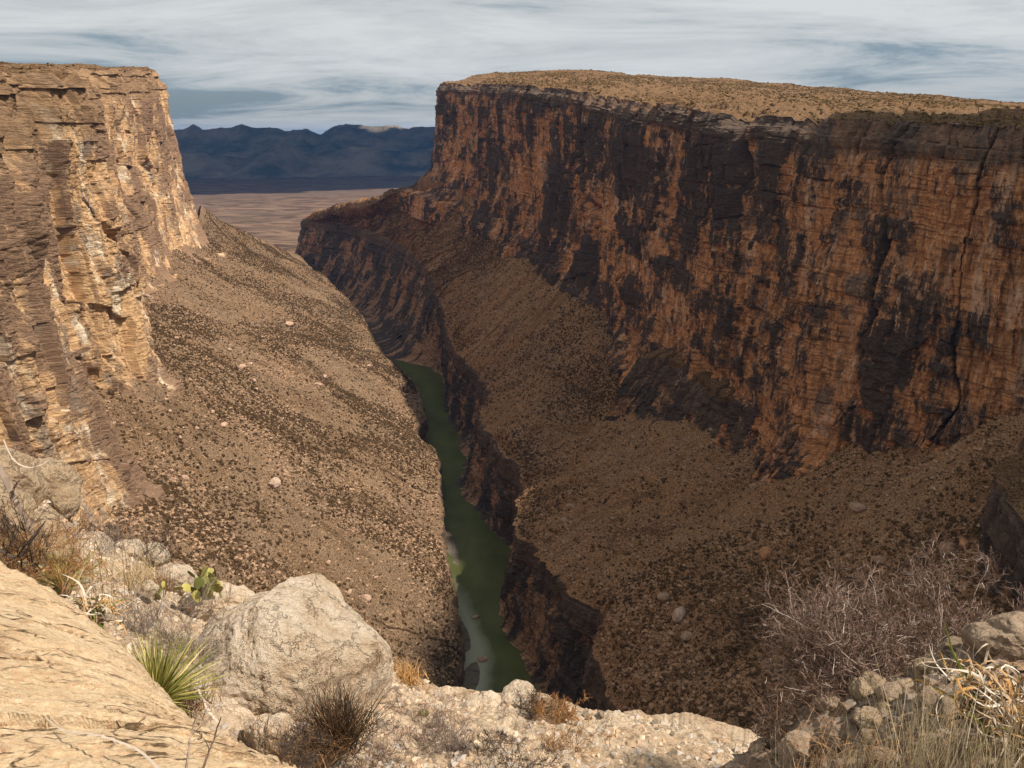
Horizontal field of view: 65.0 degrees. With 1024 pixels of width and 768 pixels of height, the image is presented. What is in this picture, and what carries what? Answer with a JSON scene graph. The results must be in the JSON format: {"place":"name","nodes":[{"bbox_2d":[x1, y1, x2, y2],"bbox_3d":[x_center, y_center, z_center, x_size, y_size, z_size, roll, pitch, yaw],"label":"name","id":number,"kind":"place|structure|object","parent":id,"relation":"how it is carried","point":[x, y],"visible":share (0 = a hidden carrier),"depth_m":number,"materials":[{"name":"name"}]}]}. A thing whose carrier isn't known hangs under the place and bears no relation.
{"place":"outdoors","nodes":[
{"label":"outdoors","id":0,"kind":"place"},
{"bbox_2d":[0,68,227,527],"bbox_3d":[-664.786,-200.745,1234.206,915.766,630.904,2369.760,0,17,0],"label":"canyon cliff","id":1,"kind":"structure","parent":0,"point":[99,218],"depth_m":660.90,"materials":[{"name":"stone"}]},
{"bbox_2d":[0,62,151,79],"bbox_3d":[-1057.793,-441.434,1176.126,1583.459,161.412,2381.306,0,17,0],"label":"mesa top","id":2,"kind":"object","parent":1,"relation":"attached to","point":[60,75],"visible":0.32,"depth_m":844.49,"materials":[{"name":"soil"}]},
{"bbox_2d":[1,61,143,71],"bbox_3d":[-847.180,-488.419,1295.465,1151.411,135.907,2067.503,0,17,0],"label":"mesa scrub","id":3,"kind":"object","parent":2,"relation":"on","point":[22,67],"visible":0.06,"depth_m":860.71,"materials":[{"name":"brown plant"}]},
{"bbox_2d":[80,205,463,686],"bbox_3d":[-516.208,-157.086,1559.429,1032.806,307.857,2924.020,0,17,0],"label":"scree slope","id":4,"kind":"structure","parent":0,"point":[341,535],"depth_m":771.56,"materials":[{"name":"gravel"}]},
{"bbox_2d":[78,247,459,686],"bbox_3d":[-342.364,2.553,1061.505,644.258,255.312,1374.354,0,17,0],"label":"scree stones","id":5,"kind":"object","parent":4,"relation":"on","point":[142,520],"visible":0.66,"depth_m":831.48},
{"bbox_2d":[84,207,460,686],"bbox_3d":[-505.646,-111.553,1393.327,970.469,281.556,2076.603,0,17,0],"label":"scrub","id":6,"kind":"object","parent":4,"relation":"on","point":[253,415],"visible":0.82,"depth_m":900.41,"materials":[{"name":"brown plant"}]},
{"bbox_2d":[268,477,280,488],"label":"boulder","id":7,"kind":"object","parent":4,"relation":"on","point":[274,483],"visible":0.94,"depth_m":714.71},
{"bbox_2d":[185,176,420,252],"bbox_3d":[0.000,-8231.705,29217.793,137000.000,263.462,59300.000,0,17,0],"label":"desert plain","id":8,"kind":"structure","parent":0,"point":[274,211],"depth_m":7244.49,"materials":[{"name":"soil"}]},
{"bbox_2d":[174,124,435,157],"bbox_3d":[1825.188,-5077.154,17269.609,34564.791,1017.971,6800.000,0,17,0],"label":"mountains","id":9,"kind":"structure","parent":0,"point":[242,141],"depth_m":16637.26,"materials":[{"name":"stone"}]},
{"bbox_2d":[180,142,432,178],"bbox_3d":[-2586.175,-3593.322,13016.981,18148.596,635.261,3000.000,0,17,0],"label":"hills","id":10,"kind":"structure","parent":0,"point":[279,160],"depth_m":12632.35,"materials":[{"name":"stone"}]},
{"bbox_2d":[0,498,763,767],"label":"rocky ground","id":11,"kind":"structure","parent":0,"point":[707,730],"depth_m":8.97,"materials":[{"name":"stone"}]},
{"bbox_2d":[0,445,47,504],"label":"rock","id":12,"kind":"object","parent":11,"relation":"on","point":[33,483],"visible":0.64,"depth_m":9.55,"materials":[{"name":"beige stone"}]},
{"bbox_2d":[0,477,80,571],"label":"rock","id":13,"kind":"object","parent":11,"relation":"on","point":[28,503],"visible":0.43,"depth_m":7.51,"materials":[{"name":"beige stone"}]},
{"bbox_2d":[0,491,97,572],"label":"bush","id":14,"kind":"object","parent":11,"relation":"on","point":[68,540],"visible":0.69,"depth_m":6.89,"materials":[{"name":"plant"}]},
{"bbox_2d":[37,457,83,518],"bbox_3d":[-5.908,1.355,10.449,0.678,0.886,0.854,0,17,0],"label":"rock","id":15,"kind":"object","parent":11,"relation":"on","point":[62,478],"visible":0.64,"depth_m":10.19,"materials":[{"name":"beige stone"}]},
{"bbox_2d":[34,503,132,575],"bbox_3d":[-4.583,1.636,8.499,1.358,0.882,1.055,16,23,42],"label":"bush","id":16,"kind":"object","parent":11,"relation":"on","point":[107,533],"visible":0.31,"depth_m":8.58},
{"bbox_2d":[33,505,138,610],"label":"dry stalks","id":17,"kind":"object","parent":11,"relation":"on","point":[112,562],"visible":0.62,"depth_m":7.46,"materials":[{"name":"beige plant"}]},
{"bbox_2d":[85,531,113,551],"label":"rock","id":18,"kind":"object","parent":11,"relation":"on","point":[100,538],"visible":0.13,"depth_m":10.46,"materials":[{"name":"white stone"}]},
{"bbox_2d":[107,500,152,564],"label":"bush","id":19,"kind":"object","parent":11,"relation":"on","point":[134,550],"visible":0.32,"depth_m":11.26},
{"bbox_2d":[115,539,146,559],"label":"rock","id":20,"kind":"object","parent":11,"relation":"on","point":[129,547],"visible":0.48,"depth_m":11.28,"materials":[{"name":"white stone"}]},
{"bbox_2d":[100,540,170,595],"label":"grass tuft","id":21,"kind":"object","parent":11,"relation":"on","point":[142,572],"visible":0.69,"depth_m":9.73,"materials":[{"name":"plant"}]},
{"bbox_2d":[0,561,296,767],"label":"rock slab","id":22,"kind":"object","parent":11,"relation":"on","point":[67,665],"visible":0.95,"depth_m":3.34,"materials":[{"name":"stone"}]},
{"bbox_2d":[0,517,46,557],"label":"dead branch","id":23,"kind":"object","parent":22,"relation":"on","point":[29,542],"visible":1,"depth_m":5.84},
{"bbox_2d":[0,491,73,585],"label":"bush","id":24,"kind":"object","parent":22,"relation":"on","point":[16,546],"visible":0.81,"depth_m":6.32,"materials":[{"name":"plant"}]},
{"bbox_2d":[0,444,37,542],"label":"dead branch","id":25,"kind":"object","parent":24,"relation":"on","point":[6,482],"visible":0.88,"depth_m":6.09,"materials":[{"name":"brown wood"}]},
{"bbox_2d":[0,539,117,596],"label":"bush","id":26,"kind":"object","parent":22,"relation":"on","point":[71,564],"visible":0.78,"depth_m":6.25,"materials":[{"name":"plant"}]},
{"bbox_2d":[22,536,118,597],"bbox_3d":[-3.778,1.557,6.748,0.852,0.543,0.794,-15,23,-41],"label":"grass tuft","id":27,"kind":"object","parent":22,"relation":"on","point":[56,590],"visible":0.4,"depth_m":6.76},
{"bbox_2d":[46,716,158,767],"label":"dead branch","id":28,"kind":"object","parent":22,"relation":"on","point":[136,749],"visible":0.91,"depth_m":2.82,"materials":[{"name":"brown wood"}]},
{"bbox_2d":[63,568,150,635],"bbox_3d":[-3.033,1.646,5.857,0.727,0.623,0.715,0,17,0],"label":"wilted agave","id":29,"kind":"object","parent":22,"relation":"on","point":[93,608],"visible":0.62,"depth_m":5.82,"materials":[{"name":"plant"}]},
{"bbox_2d":[177,716,209,767],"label":"dead branch","id":30,"kind":"object","parent":22,"relation":"on","point":[188,752],"visible":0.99,"depth_m":2.74,"materials":[{"name":"brown wood"}]},
{"bbox_2d":[194,717,220,767],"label":"dead branch","id":31,"kind":"object","parent":22,"relation":"on","point":[207,755],"visible":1,"depth_m":2.67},
{"bbox_2d":[139,580,159,597],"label":"rock","id":32,"kind":"object","parent":11,"relation":"on","point":[155,586],"visible":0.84,"depth_m":9.66,"materials":[{"name":"white stone"}]},
{"bbox_2d":[108,581,196,643],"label":"bush","id":33,"kind":"object","parent":11,"relation":"on","point":[146,621],"visible":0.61,"depth_m":8.47,"materials":[{"name":"plant"}]},
{"bbox_2d":[124,559,183,598],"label":"grass tuft","id":34,"kind":"object","parent":11,"relation":"on","point":[160,581],"visible":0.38,"depth_m":10.45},
{"bbox_2d":[110,506,199,569],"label":"bush","id":35,"kind":"object","parent":11,"relation":"on","point":[165,538],"visible":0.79,"depth_m":11.45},
{"bbox_2d":[141,542,169,566],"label":"rock","id":36,"kind":"object","parent":11,"relation":"on","point":[158,550],"visible":0.55,"depth_m":11.74,"materials":[{"name":"white stone"}]},
{"bbox_2d":[154,562,197,595],"bbox_3d":[-4.703,2.745,11.242,0.568,0.521,0.605,0,17,0],"label":"rock","id":37,"kind":"object","parent":11,"relation":"on","point":[183,569],"visible":0.54,"depth_m":11.04,"materials":[{"name":"white stone"}]},
{"bbox_2d":[126,622,232,716],"bbox_3d":[-3.190,2.536,7.164,1.328,0.866,1.414,0,17,0],"label":"sotol plant","id":38,"kind":"object","parent":11,"relation":"on","point":[166,682],"visible":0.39,"depth_m":7.19,"materials":[{"name":"plant"}]},
{"bbox_2d":[119,554,245,709],"bbox_3d":[-3.622,2.421,8.600,1.932,1.278,2.058,7,18,23],"label":"bush","id":39,"kind":"object","parent":11,"relation":"on","point":[166,635],"visible":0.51,"depth_m":8.42,"materials":[{"name":"plant"}]},
{"bbox_2d":[194,676,225,721],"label":"dead branch","id":40,"kind":"object","parent":11,"relation":"on","point":[210,713],"visible":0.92,"depth_m":7.29,"materials":[{"name":"brown wood"}]},
{"bbox_2d":[175,653,249,723],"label":"grass tuft","id":41,"kind":"object","parent":11,"relation":"on","point":[188,701],"visible":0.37,"depth_m":7.41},
{"bbox_2d":[180,581,254,621],"bbox_3d":[-3.891,3.024,10.937,1.162,0.696,1.013,0,17,0],"label":"rock","id":42,"kind":"object","parent":11,"relation":"on","point":[242,593],"visible":0.38,"depth_m":10.56,"materials":[{"name":"beige stone"}]},
{"bbox_2d":[173,566,222,601],"bbox_3d":[-3.982,2.531,10.403,0.602,0.409,0.630,0,17,0],"label":"prickly pear","id":43,"kind":"object","parent":42,"relation":"on","point":[198,581],"visible":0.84,"depth_m":10.28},
{"bbox_2d":[218,697,253,718],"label":"rock","id":44,"kind":"object","parent":11,"relation":"on","point":[233,707],"visible":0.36,"depth_m":8.13,"materials":[{"name":"beige stone"}]},
{"bbox_2d":[243,712,310,755],"bbox_3d":[-2.299,3.414,7.819,0.635,0.428,0.450,0,17,0],"label":"rock","id":45,"kind":"object","parent":11,"relation":"on","point":[274,719],"visible":0.59,"depth_m":7.69,"materials":[{"name":"beige stone"}]},
{"bbox_2d":[238,701,333,767],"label":"bush","id":46,"kind":"object","parent":11,"relation":"on","point":[309,757],"visible":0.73,"depth_m":7.02,"materials":[{"name":"plant"}]},
{"bbox_2d":[197,573,394,721],"bbox_3d":[-2.665,3.223,9.386,2.167,1.914,2.271,15,22,40],"label":"boulder","id":47,"kind":"object","parent":11,"relation":"on","point":[288,632],"visible":0.64,"depth_m":8.63,"materials":[{"name":"beige stone"}]},
{"bbox_2d":[235,679,374,767],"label":"grass tuft","id":48,"kind":"object","parent":11,"relation":"on","point":[327,764],"visible":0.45,"depth_m":7.30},
{"bbox_2d":[264,664,397,767],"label":"grass tuft","id":49,"kind":"object","parent":11,"relation":"on","point":[328,719],"visible":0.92,"depth_m":7.43,"materials":[{"name":"plant"}]},
{"bbox_2d":[314,703,439,767],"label":"bush","id":50,"kind":"object","parent":11,"relation":"on","point":[382,747],"visible":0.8,"depth_m":7.64,"materials":[{"name":"plant"}]},
{"bbox_2d":[393,654,433,691],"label":"grass tuft","id":51,"kind":"object","parent":11,"relation":"on","point":[402,674],"visible":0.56,"depth_m":10.50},
{"bbox_2d":[384,681,474,749],"bbox_3d":[-0.880,3.722,8.528,1.139,0.542,1.510,-8,19,-25],"label":"bush","id":52,"kind":"object","parent":11,"relation":"on","point":[436,711],"visible":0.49,"depth_m":8.86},
{"bbox_2d":[410,712,497,758],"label":"bush","id":53,"kind":"object","parent":11,"relation":"on","point":[456,741],"visible":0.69,"depth_m":8.06,"materials":[{"name":"plant"}]},
{"bbox_2d":[465,690,502,706],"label":"rock","id":54,"kind":"object","parent":11,"relation":"on","point":[490,698],"visible":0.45,"depth_m":10.06,"materials":[{"name":"beige stone"}]},
{"bbox_2d":[467,728,567,767],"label":"bush","id":55,"kind":"object","parent":11,"relation":"on","point":[477,748],"visible":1,"depth_m":7.81,"materials":[{"name":"plant"}]},
{"bbox_2d":[500,679,534,701],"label":"rock","id":56,"kind":"object","parent":11,"relation":"on","point":[518,685],"visible":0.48,"depth_m":10.54,"materials":[{"name":"white stone"}]},
{"bbox_2d":[500,684,568,720],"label":"bush","id":57,"kind":"object","parent":11,"relation":"on","point":[531,700],"visible":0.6,"depth_m":9.86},
{"bbox_2d":[529,689,591,724],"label":"bush","id":58,"kind":"object","parent":11,"relation":"on","point":[569,715],"visible":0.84,"depth_m":9.48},
{"bbox_2d":[524,702,598,759],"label":"bush","id":59,"kind":"object","parent":11,"relation":"on","point":[562,740],"visible":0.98,"depth_m":8.40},
{"bbox_2d":[305,261,465,686],"bbox_3d":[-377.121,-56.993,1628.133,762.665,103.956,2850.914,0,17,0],"label":"gorge bank","id":60,"kind":"structure","parent":0,"point":[422,430],"depth_m":913.01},
{"bbox_2d":[295,219,616,711],"bbox_3d":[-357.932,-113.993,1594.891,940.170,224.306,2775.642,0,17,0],"label":"gorge wall","id":61,"kind":"structure","parent":0,"point":[549,626],"depth_m":1088.55,"materials":[{"name":"stone"}]},
{"bbox_2d":[379,345,544,693],"bbox_3d":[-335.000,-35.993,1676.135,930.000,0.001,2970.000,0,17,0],"label":"river","id":62,"kind":"structure","parent":0,"point":[478,573],"depth_m":901.40,"materials":[{"name":"liquid"}]},
{"bbox_2d":[445,528,458,566],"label":"gravel bar","id":63,"kind":"object","parent":62,"relation":"in","point":[452,550],"visible":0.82,"depth_m":927.95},
{"bbox_2d":[461,621,470,651],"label":"gravel bar","id":64,"kind":"object","parent":62,"relation":"in","point":[466,637],"visible":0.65,"depth_m":760.24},
{"bbox_2d":[462,662,479,689],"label":"gravel bar","id":65,"kind":"object","parent":62,"relation":"in","point":[471,676],"visible":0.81,"depth_m":704.23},
{"bbox_2d":[0,0,1023,133],"label":"sky","id":66,"kind":"structure","parent":0,"point":[318,66],"materials":[{"name":"grey"}]},
{"bbox_2d":[304,175,1023,739],"bbox_3d":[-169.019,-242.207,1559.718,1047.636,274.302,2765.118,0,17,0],"label":"scree slope","id":67,"kind":"structure","parent":0,"point":[854,521],"depth_m":646.69,"materials":[{"name":"gravel"}]},
{"bbox_2d":[312,182,1022,736],"bbox_3d":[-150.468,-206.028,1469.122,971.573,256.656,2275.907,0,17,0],"label":"scrub","id":68,"kind":"object","parent":67,"relation":"on","point":[590,402],"visible":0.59,"depth_m":580.38,"materials":[{"name":"plant"}]},
{"bbox_2d":[672,606,685,622],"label":"boulder","id":69,"kind":"object","parent":67,"relation":"on","point":[678,614],"visible":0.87,"depth_m":533.31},
{"bbox_2d":[605,358,761,469],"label":"rock outcrop","id":70,"kind":"object","parent":67,"relation":"on","point":[645,389],"visible":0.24,"depth_m":872.37,"materials":[{"name":"stone"}]},
{"bbox_2d":[637,347,744,418],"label":"outcrop top","id":71,"kind":"object","parent":70,"relation":"attached to","point":[714,387],"visible":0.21,"depth_m":826.20,"materials":[{"name":"soil"}]},
{"bbox_2d":[438,239,1018,737],"bbox_3d":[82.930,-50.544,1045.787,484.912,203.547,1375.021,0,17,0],"label":"scree stones","id":72,"kind":"object","parent":67,"relation":"on","point":[646,597],"visible":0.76,"depth_m":620.95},
{"bbox_2d":[759,546,771,559],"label":"boulder","id":73,"kind":"object","parent":67,"relation":"on","point":[765,552],"visible":0.98,"depth_m":568.25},
{"bbox_2d":[849,501,866,512],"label":"boulder","id":74,"kind":"object","parent":67,"relation":"on","point":[856,506],"visible":0.99,"depth_m":524.99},
{"bbox_2d":[938,541,956,554],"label":"boulder","id":75,"kind":"object","parent":67,"relation":"on","point":[950,545],"visible":0.88,"depth_m":457.71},
{"bbox_2d":[398,83,1023,485],"bbox_3d":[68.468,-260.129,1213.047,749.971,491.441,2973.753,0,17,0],"label":"canyon cliff","id":76,"kind":"structure","parent":0,"point":[820,293],"depth_m":698.68,"materials":[{"name":"stone"}]},
{"bbox_2d":[443,69,1023,127],"bbox_3d":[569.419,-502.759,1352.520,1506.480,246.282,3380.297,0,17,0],"label":"mesa top","id":77,"kind":"object","parent":76,"relation":"attached to","point":[744,109],"visible":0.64,"depth_m":1033.53,"materials":[{"name":"soil"}]},
{"bbox_2d":[440,69,1023,128],"bbox_3d":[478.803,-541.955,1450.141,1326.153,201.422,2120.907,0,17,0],"label":"mesa scrub","id":78,"kind":"object","parent":77,"relation":"on","point":[927,104],"visible":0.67,"depth_m":1207.70,"materials":[{"name":"brown plant"}]},
{"bbox_2d":[835,663,1023,767],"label":"rim terrace","id":79,"kind":"structure","parent":0,"point":[1021,672],"depth_m":5.40,"materials":[{"name":"brown stone"}]},
{"bbox_2d":[743,649,832,744],"bbox_3d":[2.397,2.736,6.746,1.114,0.885,0.974,-16,23,-42],"label":"bush","id":80,"kind":"object","parent":79,"relation":"on","point":[788,705],"visible":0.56,"depth_m":6.79,"materials":[{"name":"plant"}]},
{"bbox_2d":[750,687,902,767],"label":"grass tuft","id":81,"kind":"object","parent":79,"relation":"on","point":[832,747],"visible":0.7,"depth_m":5.34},
{"bbox_2d":[743,546,959,737],"bbox_3d":[3.084,2.328,6.891,2.223,1.615,2.052,0,17,0],"label":"bush","id":82,"kind":"object","parent":79,"relation":"on","point":[831,640],"visible":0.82,"depth_m":6.83,"materials":[{"name":"plant"}]},
{"bbox_2d":[720,645,1023,767],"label":"gravel","id":83,"kind":"structure","parent":79,"relation":"on","point":[853,704],"depth_m":5.77,"materials":[{"name":"gravel"}]},
{"bbox_2d":[749,740,769,753],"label":"cobble","id":84,"kind":"object","parent":83,"relation":"on","point":[754,746],"visible":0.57,"depth_m":6.75,"materials":[{"name":"grey stone"}]},
{"bbox_2d":[775,717,794,732],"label":"cobble","id":85,"kind":"object","parent":83,"relation":"on","point":[784,726],"visible":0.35,"depth_m":6.67,"materials":[{"name":"grey stone"}]},
{"bbox_2d":[777,730,816,767],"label":"rock","id":86,"kind":"object","parent":83,"relation":"on","point":[800,735],"visible":0.85,"depth_m":6.12,"materials":[{"name":"grey stone"}]},
{"bbox_2d":[818,696,840,711],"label":"rock","id":87,"kind":"object","parent":83,"relation":"on","point":[830,706],"visible":0.46,"depth_m":6.38,"materials":[{"name":"grey stone"}]},
{"bbox_2d":[776,724,883,767],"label":"grass tuft","id":88,"kind":"object","parent":83,"relation":"on","point":[833,754],"visible":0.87,"depth_m":5.13,"materials":[{"name":"plant"}]},
{"bbox_2d":[821,723,851,750],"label":"rock","id":89,"kind":"object","parent":83,"relation":"on","point":[841,727],"visible":0.62,"depth_m":5.96,"materials":[{"name":"grey stone"}]},
{"bbox_2d":[848,671,886,700],"bbox_3d":[2.828,2.412,6.361,0.304,0.284,0.300,0,17,0],"label":"rock","id":90,"kind":"object","parent":83,"relation":"on","point":[855,684],"visible":0.56,"depth_m":6.29,"materials":[{"name":"beige stone"}]},
{"bbox_2d":[860,728,876,746],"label":"cobble","id":91,"kind":"object","parent":83,"relation":"on","point":[867,736],"visible":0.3,"depth_m":5.74,"materials":[{"name":"grey stone"}]},
{"bbox_2d":[871,746,889,761],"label":"cobble","id":92,"kind":"object","parent":83,"relation":"on","point":[878,752],"visible":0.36,"depth_m":5.43,"materials":[{"name":"grey stone"}]},
{"bbox_2d":[917,687,936,706],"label":"cobble","id":93,"kind":"object","parent":83,"relation":"on","point":[933,693],"visible":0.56,"depth_m":5.53,"materials":[{"name":"grey stone"}]},
{"bbox_2d":[935,694,959,723],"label":"cobble","id":94,"kind":"object","parent":83,"relation":"on","point":[945,701],"visible":0.48,"depth_m":5.28,"materials":[{"name":"grey stone"}]},
{"bbox_2d":[934,636,964,656],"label":"cobble","id":95,"kind":"object","parent":83,"relation":"on","point":[943,646],"visible":0.55,"depth_m":6.15,"materials":[{"name":"grey stone"}]},
{"bbox_2d":[852,699,897,731],"bbox_3d":[2.741,2.492,5.878,0.479,0.356,0.410,0,17,0],"label":"rock","id":96,"kind":"object","parent":79,"relation":"on","point":[864,711],"visible":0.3,"depth_m":5.84,"materials":[{"name":"beige stone"}]},
{"bbox_2d":[822,693,936,767],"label":"grass tuft","id":97,"kind":"object","parent":79,"relation":"on","point":[872,753],"visible":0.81,"depth_m":4.82,"materials":[{"name":"plant"}]},
{"bbox_2d":[785,671,991,767],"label":"grass tuft","id":98,"kind":"object","parent":79,"relation":"on","point":[851,740],"visible":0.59,"depth_m":4.71,"materials":[{"name":"plant"}]},
{"bbox_2d":[874,677,916,702],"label":"rock","id":99,"kind":"object","parent":79,"relation":"on","point":[890,689],"visible":0.32,"depth_m":5.99,"materials":[{"name":"grey stone"}]},
{"bbox_2d":[913,653,952,681],"bbox_3d":[3.220,2.190,6.095,0.336,0.358,0.317,-14,22,-39],"label":"rock","id":100,"kind":"object","parent":79,"relation":"on","point":[921,668],"visible":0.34,"depth_m":6.02,"materials":[{"name":"beige stone"}]},
{"bbox_2d":[859,638,1008,767],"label":"grass tuft","id":101,"kind":"object","parent":79,"relation":"on","point":[916,750],"visible":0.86,"depth_m":4.51,"materials":[{"name":"plant"}]},
{"bbox_2d":[853,531,1023,660],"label":"bush","id":102,"kind":"object","parent":79,"relation":"on","point":[955,624],"visible":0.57,"depth_m":6.85,"materials":[{"name":"plant"}]},
{"bbox_2d":[880,675,1010,767],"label":"grass tuft","id":103,"kind":"object","parent":79,"relation":"on","point":[949,753],"visible":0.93,"depth_m":4.26,"materials":[{"name":"plant"}]},
{"bbox_2d":[898,617,1023,762],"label":"wilted agave","id":104,"kind":"object","parent":79,"relation":"on","point":[987,680],"visible":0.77,"depth_m":4.66,"materials":[{"name":"plant"}]},
{"bbox_2d":[945,682,1023,767],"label":"grass tuft","id":105,"kind":"object","parent":79,"relation":"on","point":[997,761],"visible":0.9,"depth_m":3.94,"materials":[{"name":"plant"}]},
{"bbox_2d":[961,611,1023,663],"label":"rock","id":106,"kind":"object","parent":79,"relation":"on","point":[1002,634],"visible":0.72,"depth_m":5.66,"materials":[{"name":"grey stone"}]},
{"bbox_2d":[965,665,1023,767],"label":"wilted agave","id":107,"kind":"object","parent":79,"relation":"on","point":[1009,708],"visible":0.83,"depth_m":4.12,"materials":[{"name":"plant"}]},
{"bbox_2d":[966,671,1023,767],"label":"grass tuft","id":108,"kind":"object","parent":79,"relation":"on","point":[1007,760],"visible":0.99,"depth_m":3.75,"materials":[{"name":"plant"}]},
{"bbox_2d":[976,437,1023,607],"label":"rock outcrop","id":109,"kind":"object","parent":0,"point":[1001,521],"visible":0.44,"depth_m":415.11,"materials":[{"name":"stone"}]},
{"bbox_2d":[993,448,1023,519],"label":"outcrop top","id":110,"kind":"object","parent":109,"relation":"attached to","point":[1008,473],"visible":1,"depth_m":418.78,"materials":[{"name":"soil"}]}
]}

